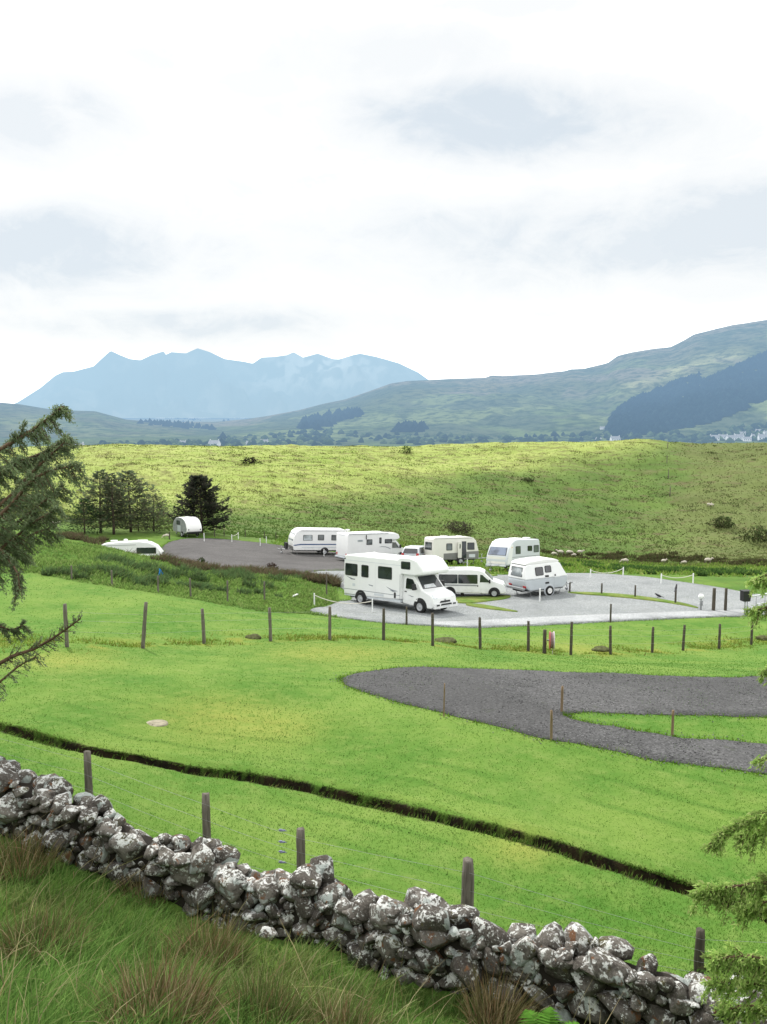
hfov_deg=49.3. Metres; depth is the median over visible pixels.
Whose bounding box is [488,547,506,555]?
end window
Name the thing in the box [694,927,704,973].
fence post
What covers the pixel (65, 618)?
fence post
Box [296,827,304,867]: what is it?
fence post
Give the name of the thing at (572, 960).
dry stone wall
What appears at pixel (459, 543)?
open door
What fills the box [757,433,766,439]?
cottage
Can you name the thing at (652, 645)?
fence post
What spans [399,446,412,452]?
shrub
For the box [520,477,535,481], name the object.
shrub
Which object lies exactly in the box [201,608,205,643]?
fence post
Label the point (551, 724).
stake
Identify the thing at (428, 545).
end window
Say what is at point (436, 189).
sky
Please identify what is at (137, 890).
rush clump
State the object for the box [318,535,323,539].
window
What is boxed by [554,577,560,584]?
door panel
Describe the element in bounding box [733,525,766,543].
shrub
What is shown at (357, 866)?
fence wire
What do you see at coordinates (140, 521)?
spruce tree
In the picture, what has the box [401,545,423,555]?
parked car
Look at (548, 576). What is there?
caravan
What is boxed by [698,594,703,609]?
water point
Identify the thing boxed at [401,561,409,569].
bunk window
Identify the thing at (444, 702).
stake
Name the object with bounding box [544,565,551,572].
window
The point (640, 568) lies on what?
rush bed
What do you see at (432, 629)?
fence post
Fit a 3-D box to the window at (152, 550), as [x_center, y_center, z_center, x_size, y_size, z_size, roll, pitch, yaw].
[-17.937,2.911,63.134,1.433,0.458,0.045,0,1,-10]
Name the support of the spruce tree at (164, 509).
on the ground at (132, 695)
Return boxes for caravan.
[102,539,164,555]
[277,527,345,554]
[424,536,486,564]
[485,537,539,570]
[506,556,572,596]
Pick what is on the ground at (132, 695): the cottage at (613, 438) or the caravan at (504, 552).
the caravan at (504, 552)
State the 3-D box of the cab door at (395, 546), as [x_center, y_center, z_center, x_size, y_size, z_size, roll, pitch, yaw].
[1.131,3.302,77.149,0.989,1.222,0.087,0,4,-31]
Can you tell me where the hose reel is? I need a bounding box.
[547,631,554,653]
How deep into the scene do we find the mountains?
11231.59 m
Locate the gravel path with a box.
[342,667,766,774]
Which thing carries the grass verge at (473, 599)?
on the pale gravel pitch at (563, 602)
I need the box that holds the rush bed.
[269,534,766,576]
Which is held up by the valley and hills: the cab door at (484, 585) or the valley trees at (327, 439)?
the valley trees at (327, 439)
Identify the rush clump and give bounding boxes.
[0,824,78,886]
[0,894,110,967]
[78,927,248,1023]
[114,868,172,906]
[150,903,275,976]
[220,955,329,1023]
[295,980,401,1023]
[446,959,564,1023]
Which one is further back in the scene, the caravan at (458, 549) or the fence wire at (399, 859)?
the caravan at (458, 549)
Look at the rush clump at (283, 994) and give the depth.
6.78 m
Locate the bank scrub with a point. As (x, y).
(130, 573)
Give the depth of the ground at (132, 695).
17.75 m
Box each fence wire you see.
[0,752,707,951]
[3,739,766,942]
[68,619,752,636]
[73,785,752,969]
[77,612,745,630]
[90,628,746,643]
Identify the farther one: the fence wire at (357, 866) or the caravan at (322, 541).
the caravan at (322, 541)
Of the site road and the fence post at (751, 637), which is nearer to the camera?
the fence post at (751, 637)
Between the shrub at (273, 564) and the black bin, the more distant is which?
the shrub at (273, 564)
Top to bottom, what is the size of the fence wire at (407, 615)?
3.967 m
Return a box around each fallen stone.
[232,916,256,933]
[259,926,277,940]
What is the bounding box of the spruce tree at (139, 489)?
[93,470,168,531]
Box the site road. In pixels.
[434,609,764,627]
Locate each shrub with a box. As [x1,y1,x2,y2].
[240,457,261,463]
[264,562,278,568]
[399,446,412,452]
[443,521,474,534]
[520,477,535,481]
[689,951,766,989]
[705,516,735,529]
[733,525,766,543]
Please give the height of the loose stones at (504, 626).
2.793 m
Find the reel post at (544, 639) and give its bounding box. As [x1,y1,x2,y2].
[542,629,546,653]
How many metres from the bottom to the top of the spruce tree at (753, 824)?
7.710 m
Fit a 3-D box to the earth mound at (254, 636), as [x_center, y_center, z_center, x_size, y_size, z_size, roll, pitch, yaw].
[-4.541,4.395,29.126,0.576,0.276,0.498,0,7,0]
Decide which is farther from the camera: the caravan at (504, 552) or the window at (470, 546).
the window at (470, 546)
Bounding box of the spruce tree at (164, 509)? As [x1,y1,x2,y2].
[127,495,178,533]
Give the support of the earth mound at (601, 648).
on the ground at (132, 695)
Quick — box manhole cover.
[146,719,167,726]
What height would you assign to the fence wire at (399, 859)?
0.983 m
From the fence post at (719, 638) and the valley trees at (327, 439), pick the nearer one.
the fence post at (719, 638)
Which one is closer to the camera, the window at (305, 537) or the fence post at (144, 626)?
the fence post at (144, 626)
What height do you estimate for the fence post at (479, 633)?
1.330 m
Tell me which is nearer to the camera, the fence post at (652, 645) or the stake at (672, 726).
the stake at (672, 726)
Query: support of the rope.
attached to the white post
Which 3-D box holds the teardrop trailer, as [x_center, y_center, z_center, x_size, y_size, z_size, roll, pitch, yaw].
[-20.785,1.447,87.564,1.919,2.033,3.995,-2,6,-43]
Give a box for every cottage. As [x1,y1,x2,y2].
[208,439,220,445]
[610,435,620,440]
[710,434,719,440]
[725,434,736,440]
[734,433,744,439]
[743,436,751,440]
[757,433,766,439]
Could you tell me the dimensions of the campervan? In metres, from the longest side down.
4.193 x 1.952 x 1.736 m
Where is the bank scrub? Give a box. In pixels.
[0,531,343,617]
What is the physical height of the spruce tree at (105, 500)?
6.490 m
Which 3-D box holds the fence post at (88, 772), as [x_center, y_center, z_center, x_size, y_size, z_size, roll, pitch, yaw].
[-4.138,3.862,11.725,0.121,1.065,0.116,0,7,0]
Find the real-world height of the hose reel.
0.947 m
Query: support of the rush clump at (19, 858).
on the ground at (132, 695)
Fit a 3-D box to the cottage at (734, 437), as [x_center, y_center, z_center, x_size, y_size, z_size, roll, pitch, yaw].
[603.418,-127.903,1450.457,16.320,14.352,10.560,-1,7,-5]
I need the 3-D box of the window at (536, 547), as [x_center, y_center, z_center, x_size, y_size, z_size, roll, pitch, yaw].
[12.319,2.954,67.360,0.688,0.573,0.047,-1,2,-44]
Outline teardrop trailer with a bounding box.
[173,516,201,536]
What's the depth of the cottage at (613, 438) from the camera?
1437.53 m
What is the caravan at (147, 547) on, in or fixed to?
on the ground at (132, 695)
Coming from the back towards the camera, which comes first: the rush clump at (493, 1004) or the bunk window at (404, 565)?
the bunk window at (404, 565)
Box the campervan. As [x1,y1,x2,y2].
[438,567,506,596]
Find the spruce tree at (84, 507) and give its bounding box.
[56,498,113,533]
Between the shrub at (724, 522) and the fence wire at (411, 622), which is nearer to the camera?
the fence wire at (411, 622)
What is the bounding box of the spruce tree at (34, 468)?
[0,403,91,701]
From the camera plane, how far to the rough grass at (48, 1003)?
7.98 m
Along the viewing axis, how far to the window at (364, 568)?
46.76 m
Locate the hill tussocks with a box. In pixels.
[0,438,766,566]
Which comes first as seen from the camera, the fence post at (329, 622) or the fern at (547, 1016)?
the fern at (547, 1016)
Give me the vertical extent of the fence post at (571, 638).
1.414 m
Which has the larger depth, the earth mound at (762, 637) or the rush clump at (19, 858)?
the earth mound at (762, 637)
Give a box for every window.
[136,547,155,553]
[303,535,312,540]
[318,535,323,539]
[345,563,357,575]
[361,565,368,577]
[366,539,371,544]
[378,566,391,579]
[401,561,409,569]
[425,542,431,549]
[439,574,457,583]
[446,543,451,549]
[458,575,477,583]
[467,542,474,549]
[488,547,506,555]
[511,566,522,576]
[516,546,520,553]
[534,545,538,551]
[535,567,543,575]
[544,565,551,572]
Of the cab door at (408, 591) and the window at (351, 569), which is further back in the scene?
the window at (351, 569)
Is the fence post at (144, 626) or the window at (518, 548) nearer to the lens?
the fence post at (144, 626)
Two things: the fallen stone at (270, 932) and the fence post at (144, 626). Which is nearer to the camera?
the fallen stone at (270, 932)
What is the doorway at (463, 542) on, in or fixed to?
in the caravan at (458, 549)
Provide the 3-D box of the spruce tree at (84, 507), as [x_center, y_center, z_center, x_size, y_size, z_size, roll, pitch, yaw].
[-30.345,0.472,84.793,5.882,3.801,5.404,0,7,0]
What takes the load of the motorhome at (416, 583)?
on the pale gravel pitch at (563, 602)
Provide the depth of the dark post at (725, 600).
45.36 m
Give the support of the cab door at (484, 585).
in the campervan
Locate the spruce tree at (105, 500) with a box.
[83,473,138,534]
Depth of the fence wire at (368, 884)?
10.09 m
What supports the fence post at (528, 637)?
on the ground at (132, 695)
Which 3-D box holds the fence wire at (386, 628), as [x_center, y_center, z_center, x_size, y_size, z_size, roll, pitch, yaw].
[3.632,4.455,31.112,29.118,3.910,2.193,-3,7,-26]
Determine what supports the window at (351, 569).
in the motorhome at (416, 583)
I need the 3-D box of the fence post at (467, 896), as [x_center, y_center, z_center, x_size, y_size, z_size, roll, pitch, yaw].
[0.953,4.462,9.481,0.157,1.104,0.157,0,7,0]
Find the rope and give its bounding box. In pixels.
[315,595,371,603]
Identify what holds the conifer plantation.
on the valley and hills
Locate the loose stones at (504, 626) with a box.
[322,574,741,627]
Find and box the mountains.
[15,348,427,417]
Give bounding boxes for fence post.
[63,603,68,646]
[83,750,92,793]
[141,602,147,648]
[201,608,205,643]
[202,792,210,838]
[268,607,271,640]
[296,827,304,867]
[328,606,330,639]
[382,608,384,639]
[431,613,433,645]
[461,856,473,906]
[478,617,481,648]
[527,621,529,650]
[569,622,572,654]
[609,626,611,654]
[651,627,653,652]
[682,625,685,650]
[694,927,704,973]
[718,624,720,648]
[750,622,752,644]
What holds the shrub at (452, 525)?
on the ground at (132, 695)
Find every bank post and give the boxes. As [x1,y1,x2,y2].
[157,576,158,591]
[189,578,191,596]
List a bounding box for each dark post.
[405,606,407,624]
[610,604,611,622]
[712,588,715,610]
[724,588,727,610]
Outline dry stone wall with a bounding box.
[0,756,766,1023]
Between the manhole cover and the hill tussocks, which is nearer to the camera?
the manhole cover
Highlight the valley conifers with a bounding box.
[137,406,428,444]
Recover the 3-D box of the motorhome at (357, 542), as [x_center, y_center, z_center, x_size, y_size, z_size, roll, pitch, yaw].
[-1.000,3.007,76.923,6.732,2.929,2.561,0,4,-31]
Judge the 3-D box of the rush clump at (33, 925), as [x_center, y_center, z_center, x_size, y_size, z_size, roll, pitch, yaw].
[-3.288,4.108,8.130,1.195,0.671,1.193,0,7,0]
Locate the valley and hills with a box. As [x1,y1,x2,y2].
[0,320,766,448]
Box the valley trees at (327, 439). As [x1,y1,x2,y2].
[98,422,766,445]
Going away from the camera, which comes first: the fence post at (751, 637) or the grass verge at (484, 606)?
the fence post at (751, 637)
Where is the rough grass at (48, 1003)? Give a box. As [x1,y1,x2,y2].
[0,805,739,1023]
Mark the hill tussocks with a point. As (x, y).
(367, 524)
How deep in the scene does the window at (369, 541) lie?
75.43 m
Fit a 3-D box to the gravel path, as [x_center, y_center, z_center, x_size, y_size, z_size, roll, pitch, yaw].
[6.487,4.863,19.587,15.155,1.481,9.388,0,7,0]
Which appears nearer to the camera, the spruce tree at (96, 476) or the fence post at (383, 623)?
the fence post at (383, 623)
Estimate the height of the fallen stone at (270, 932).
0.172 m
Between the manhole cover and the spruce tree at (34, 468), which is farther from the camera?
the manhole cover
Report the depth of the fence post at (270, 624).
28.60 m
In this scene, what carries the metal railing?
on the pale gravel pitch at (563, 602)
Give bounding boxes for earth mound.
[245,634,261,638]
[435,637,456,643]
[591,646,608,651]
[755,635,766,640]
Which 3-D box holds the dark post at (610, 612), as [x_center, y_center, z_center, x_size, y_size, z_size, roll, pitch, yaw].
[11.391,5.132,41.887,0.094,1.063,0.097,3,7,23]
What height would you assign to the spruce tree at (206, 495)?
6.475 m
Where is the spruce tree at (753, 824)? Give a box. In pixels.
[686,572,766,1023]
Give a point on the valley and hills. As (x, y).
(569, 402)
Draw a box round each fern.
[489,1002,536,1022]
[518,1007,578,1023]
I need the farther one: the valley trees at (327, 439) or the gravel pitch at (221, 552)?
the valley trees at (327, 439)
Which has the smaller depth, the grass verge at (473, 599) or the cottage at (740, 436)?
the grass verge at (473, 599)
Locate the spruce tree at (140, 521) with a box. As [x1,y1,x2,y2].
[124,510,152,530]
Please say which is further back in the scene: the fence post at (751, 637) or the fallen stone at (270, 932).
the fence post at (751, 637)
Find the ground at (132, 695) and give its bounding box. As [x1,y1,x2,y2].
[0,439,766,1023]
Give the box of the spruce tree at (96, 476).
[62,469,138,532]
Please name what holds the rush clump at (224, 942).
on the ground at (132, 695)
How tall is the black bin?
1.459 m
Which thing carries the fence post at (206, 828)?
on the ground at (132, 695)
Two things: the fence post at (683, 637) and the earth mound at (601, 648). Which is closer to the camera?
the earth mound at (601, 648)
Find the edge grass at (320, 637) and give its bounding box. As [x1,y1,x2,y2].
[0,537,766,923]
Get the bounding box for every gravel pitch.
[162,538,344,571]
[310,571,766,625]
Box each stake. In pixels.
[443,683,444,716]
[550,710,552,738]
[560,686,563,711]
[671,710,673,735]
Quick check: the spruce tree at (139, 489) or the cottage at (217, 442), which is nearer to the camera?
the spruce tree at (139, 489)
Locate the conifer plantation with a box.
[602,350,766,435]
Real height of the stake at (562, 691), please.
0.726 m
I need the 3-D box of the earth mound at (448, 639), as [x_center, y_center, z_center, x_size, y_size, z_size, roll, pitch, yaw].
[2.406,4.995,32.334,0.906,0.275,0.740,0,7,0]
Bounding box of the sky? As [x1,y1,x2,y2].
[0,0,766,403]
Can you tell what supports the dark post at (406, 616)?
on the ground at (132, 695)
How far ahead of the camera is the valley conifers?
2227.90 m
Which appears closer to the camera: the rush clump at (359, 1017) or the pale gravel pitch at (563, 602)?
the rush clump at (359, 1017)
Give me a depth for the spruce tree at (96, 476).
86.43 m
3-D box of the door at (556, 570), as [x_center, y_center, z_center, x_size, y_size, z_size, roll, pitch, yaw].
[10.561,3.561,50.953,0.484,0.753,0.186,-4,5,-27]
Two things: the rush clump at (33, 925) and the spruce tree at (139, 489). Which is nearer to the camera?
the rush clump at (33, 925)
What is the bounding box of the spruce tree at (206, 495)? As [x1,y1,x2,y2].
[166,474,233,532]
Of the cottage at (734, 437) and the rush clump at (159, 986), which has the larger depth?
the cottage at (734, 437)
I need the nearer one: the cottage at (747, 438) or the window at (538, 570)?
the window at (538, 570)
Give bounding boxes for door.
[391,541,399,553]
[404,577,418,600]
[458,542,461,557]
[479,574,492,590]
[553,564,559,576]
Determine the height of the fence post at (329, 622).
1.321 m
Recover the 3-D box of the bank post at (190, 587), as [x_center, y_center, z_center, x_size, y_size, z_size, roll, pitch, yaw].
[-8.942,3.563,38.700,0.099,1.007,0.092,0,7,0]
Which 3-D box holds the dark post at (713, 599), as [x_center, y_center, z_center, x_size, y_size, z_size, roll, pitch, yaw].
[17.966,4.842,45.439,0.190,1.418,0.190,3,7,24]
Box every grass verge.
[456,595,510,602]
[466,603,517,611]
[568,591,697,607]
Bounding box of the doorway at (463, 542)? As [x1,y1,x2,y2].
[462,541,465,557]
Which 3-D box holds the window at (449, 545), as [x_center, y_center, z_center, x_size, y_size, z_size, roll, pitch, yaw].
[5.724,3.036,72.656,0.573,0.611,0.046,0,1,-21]
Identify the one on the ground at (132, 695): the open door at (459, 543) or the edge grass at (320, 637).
the edge grass at (320, 637)
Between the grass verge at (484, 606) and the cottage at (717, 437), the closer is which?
the grass verge at (484, 606)
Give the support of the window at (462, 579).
in the campervan
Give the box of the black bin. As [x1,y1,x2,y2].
[740,589,750,613]
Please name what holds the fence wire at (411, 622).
attached to the fence post at (479, 633)
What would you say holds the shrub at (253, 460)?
on the ground at (132, 695)
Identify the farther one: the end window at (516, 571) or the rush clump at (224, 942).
the end window at (516, 571)
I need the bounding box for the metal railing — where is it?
[746,593,766,610]
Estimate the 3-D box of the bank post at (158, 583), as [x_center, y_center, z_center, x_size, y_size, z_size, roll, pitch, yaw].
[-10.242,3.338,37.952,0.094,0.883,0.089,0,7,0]
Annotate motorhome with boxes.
[335,529,403,558]
[344,552,457,612]
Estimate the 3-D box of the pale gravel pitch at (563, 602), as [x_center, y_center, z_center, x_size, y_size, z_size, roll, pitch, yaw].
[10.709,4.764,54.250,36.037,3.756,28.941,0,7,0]
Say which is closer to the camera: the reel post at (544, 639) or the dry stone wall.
the dry stone wall
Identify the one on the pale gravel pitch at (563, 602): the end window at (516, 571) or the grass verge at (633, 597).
the grass verge at (633, 597)

